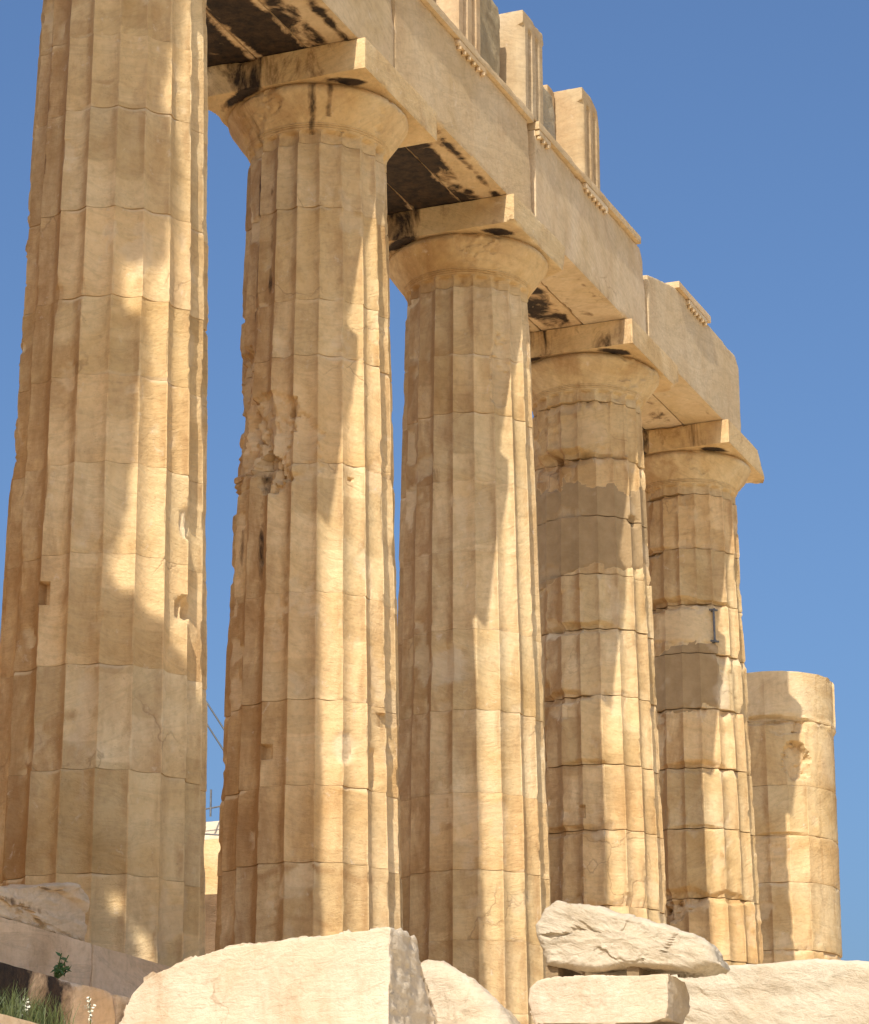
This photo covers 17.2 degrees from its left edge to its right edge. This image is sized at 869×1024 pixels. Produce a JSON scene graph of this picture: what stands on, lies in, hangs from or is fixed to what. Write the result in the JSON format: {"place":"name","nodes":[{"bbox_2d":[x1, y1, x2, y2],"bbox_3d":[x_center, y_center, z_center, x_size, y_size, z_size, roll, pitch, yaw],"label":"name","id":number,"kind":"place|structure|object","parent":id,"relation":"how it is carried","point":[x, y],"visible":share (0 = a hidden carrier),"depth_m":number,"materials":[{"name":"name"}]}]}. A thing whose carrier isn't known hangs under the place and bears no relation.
{"place":"outdoors","nodes":[
{"label":"outdoors","id":0,"kind":"place"},
{"bbox_2d":[0,980,79,1023],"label":"grass","id":1,"kind":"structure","parent":0,"point":[37,1015],"depth_m":18.51,"materials":[{"name":"green plant"}]},
{"bbox_2d":[204,894,216,954],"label":"block","id":2,"kind":"structure","parent":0,"point":[211,912],"depth_m":34.89,"materials":[{"name":"stone"}]},
{"bbox_2d":[204,839,219,894],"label":"cella wall","id":3,"kind":"structure","parent":0,"point":[211,849],"depth_m":40.74,"materials":[{"name":"stone"}]},
{"bbox_2d":[204,821,218,839],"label":"wall coping","id":4,"kind":"object","parent":3,"relation":"on","point":[212,827],"depth_m":41.18,"materials":[{"name":"stone"}]},
{"bbox_2d":[205,789,219,835],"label":"metal railing","id":5,"kind":"object","parent":3,"relation":"on","point":[210,807],"visible":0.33,"depth_m":40.97,"materials":[{"name":"grey metal"}]},
{"bbox_2d":[206,700,223,729],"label":"cable","id":6,"kind":"object","parent":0,"point":[214,714],"depth_m":69.98,"materials":[{"name":"grey metal"}]},
{"bbox_2d":[207,724,222,749],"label":"cable","id":7,"kind":"object","parent":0,"point":[213,734],"depth_m":69.82,"materials":[{"name":"grey metal"}]},
{"bbox_2d":[0,0,868,960],"label":"sky","id":8,"kind":"structure","parent":0,"point":[734,134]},
{"bbox_2d":[747,671,841,963],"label":"column","id":9,"kind":"structure","parent":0,"point":[791,721],"depth_m":43.67,"materials":[{"name":"stone"}]},
{"bbox_3d":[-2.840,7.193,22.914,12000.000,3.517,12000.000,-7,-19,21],"label":"ground","id":10,"kind":"structure","parent":0,"visible":0},
{"bbox_2d":[0,1014,36,1023],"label":"platform step","id":11,"kind":"object","parent":10,"relation":"on","point":[5,1019],"visible":1,"depth_m":17.76,"materials":[{"name":"stone"}]},
{"bbox_2d":[22,997,29,1017],"bbox_3d":[-2.641,3.255,18.592,0.066,0.241,0.068,-7,-19,21],"label":"wildflower","id":12,"kind":"object","parent":11,"relation":"on","point":[27,1006],"visible":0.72,"depth_m":18.61,"materials":[{"name":"white plant"}]},
{"bbox_2d":[0,962,129,1023],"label":"platform step","id":13,"kind":"object","parent":11,"relation":"on","point":[109,1008],"visible":0.59,"depth_m":19.87,"materials":[{"name":"grey stone"}]},
{"bbox_2d":[50,952,71,978],"bbox_3d":[-2.595,3.166,20.003,0.136,0.201,0.185,-7,-19,21],"label":"weed","id":14,"kind":"object","parent":13,"relation":"on","point":[59,970],"visible":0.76,"depth_m":19.98,"materials":[{"name":"green plant"}]},
{"bbox_2d":[0,917,170,997],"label":"platform step","id":15,"kind":"object","parent":13,"relation":"on","point":[34,949],"visible":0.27,"depth_m":21.45,"materials":[{"name":"grey stone"}]},
{"bbox_2d":[0,882,89,941],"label":"broken block","id":16,"kind":"object","parent":15,"relation":"on","point":[61,908],"depth_m":21.34,"materials":[{"name":"grey stone"}]},
{"bbox_2d":[0,0,208,966],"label":"column","id":17,"kind":"structure","parent":15,"relation":"on","point":[103,713],"depth_m":24.57,"materials":[{"name":"stone"}]},
{"bbox_2d":[206,0,393,66],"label":"architrave beam","id":18,"kind":"structure","parent":17,"relation":"on","point":[241,31],"depth_m":29.49,"materials":[{"name":"stone"}]},
{"bbox_2d":[207,37,436,950],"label":"column","id":19,"kind":"structure","parent":15,"relation":"on","point":[309,828],"depth_m":28.71,"materials":[{"name":"stone"}]},
{"bbox_2d":[387,194,564,1023],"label":"column","id":20,"kind":"structure","parent":15,"relation":"on","point":[467,277],"depth_m":32.54,"materials":[{"name":"stone"}]},
{"bbox_2d":[386,0,533,214],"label":"architrave beam","id":21,"kind":"structure","parent":20,"relation":"on","point":[477,149],"depth_m":32.64,"materials":[{"name":"stone"}]},
{"bbox_2d":[435,0,479,54],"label":"triglyph","id":22,"kind":"object","parent":21,"relation":"on","point":[463,16],"visible":0.33,"depth_m":32.76,"materials":[{"name":"stone"}]},
{"bbox_2d":[480,0,499,75],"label":"backing block","id":23,"kind":"structure","parent":21,"relation":"on","point":[489,35],"depth_m":34.02,"materials":[{"name":"stone"}]},
{"bbox_2d":[527,121,645,332],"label":"architrave beam","id":24,"kind":"structure","parent":20,"relation":"on","point":[598,278],"depth_m":36.30,"materials":[{"name":"stone"}]},
{"bbox_2d":[499,10,542,124],"bbox_3d":[0.948,-5.306,34.884,0.564,1.298,0.744,-7,-19,21],"label":"triglyph","id":25,"kind":"object","parent":24,"relation":"on","point":[521,68],"visible":0.59,"depth_m":34.63,"materials":[{"name":"stone"}]},
{"bbox_2d":[543,85,553,107],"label":"backing block","id":26,"kind":"structure","parent":24,"relation":"on","point":[549,90],"depth_m":36.42,"materials":[{"name":"stone"}]},
{"bbox_2d":[543,87,555,139],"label":"backing block","id":27,"kind":"structure","parent":24,"relation":"on","point":[548,118],"depth_m":35.69,"materials":[{"name":"stone"}]},
{"bbox_2d":[554,87,599,189],"bbox_3d":[1.748,-4.685,36.734,0.567,1.219,0.725,-7,-19,21],"label":"triglyph","id":28,"kind":"object","parent":24,"relation":"on","point":[576,127],"visible":0.59,"depth_m":36.48,"materials":[{"name":"stone"}]},
{"bbox_2d":[530,318,677,975],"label":"column","id":29,"kind":"structure","parent":15,"relation":"on","point":[595,386],"depth_m":36.59,"materials":[{"name":"stone"}]},
{"bbox_2d":[641,275,740,431],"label":"architrave beam","id":30,"kind":"structure","parent":29,"relation":"on","point":[685,338],"depth_m":40.21,"materials":[{"name":"stone"}]},
{"bbox_2d":[642,419,763,974],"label":"column","id":31,"kind":"structure","parent":15,"relation":"on","point":[698,476],"depth_m":40.38,"materials":[{"name":"stone"}]},
{"bbox_2d":[85,997,95,1023],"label":"wildflower","id":32,"kind":"object","parent":11,"relation":"on","point":[90,1011],"visible":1,"depth_m":19.49,"materials":[{"name":"white plant"}]},
{"bbox_2d":[119,927,437,1023],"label":"marble block","id":33,"kind":"object","parent":10,"relation":"on","point":[371,976],"depth_m":20.10,"materials":[{"name":"beige stone"}]},
{"bbox_2d":[421,960,520,1023],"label":"boulder","id":34,"kind":"object","parent":10,"relation":"on","point":[457,996],"visible":0.73,"depth_m":20.86,"materials":[{"name":"beige stone"}]},
{"bbox_2d":[671,958,868,1023],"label":"stone slab","id":35,"kind":"structure","parent":10,"relation":"on","point":[820,991],"depth_m":25.76,"materials":[{"name":"beige stone"}]},
{"bbox_3d":[1.328,4.648,22.082,1.926,1.260,1.569,-7,-19,21],"label":"stone slab","id":36,"kind":"object","parent":10,"relation":"on","visible":0},
{"bbox_2d":[528,974,689,1023],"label":"stone slab","id":37,"kind":"object","parent":36,"relation":"on","point":[612,999],"depth_m":21.85,"materials":[{"name":"stone"}]},
{"bbox_2d":[545,965,583,977],"bbox_3d":[1.017,3.634,22.459,0.108,0.113,0.597,-7,-19,21],"label":"wooden chock","id":38,"kind":"object","parent":37,"relation":"on","point":[551,971],"visible":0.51,"depth_m":22.22,"materials":[{"name":"brown wood"}]},
{"bbox_2d":[536,900,729,977],"bbox_3d":[1.604,3.345,22.348,1.481,0.619,0.898,-7,-19,21],"label":"boulder","id":39,"kind":"object","parent":38,"relation":"on","point":[589,938],"visible":0.94,"depth_m":22.00,"materials":[{"name":"beige stone"}]},
{"bbox_2d":[627,966,660,975],"bbox_3d":[1.625,3.578,22.193,0.100,0.100,0.598,-7,-19,21],"label":"wooden chock","id":40,"kind":"object","parent":37,"relation":"on","point":[634,971],"visible":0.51,"depth_m":21.94,"materials":[{"name":"brown wood"}]}
]}

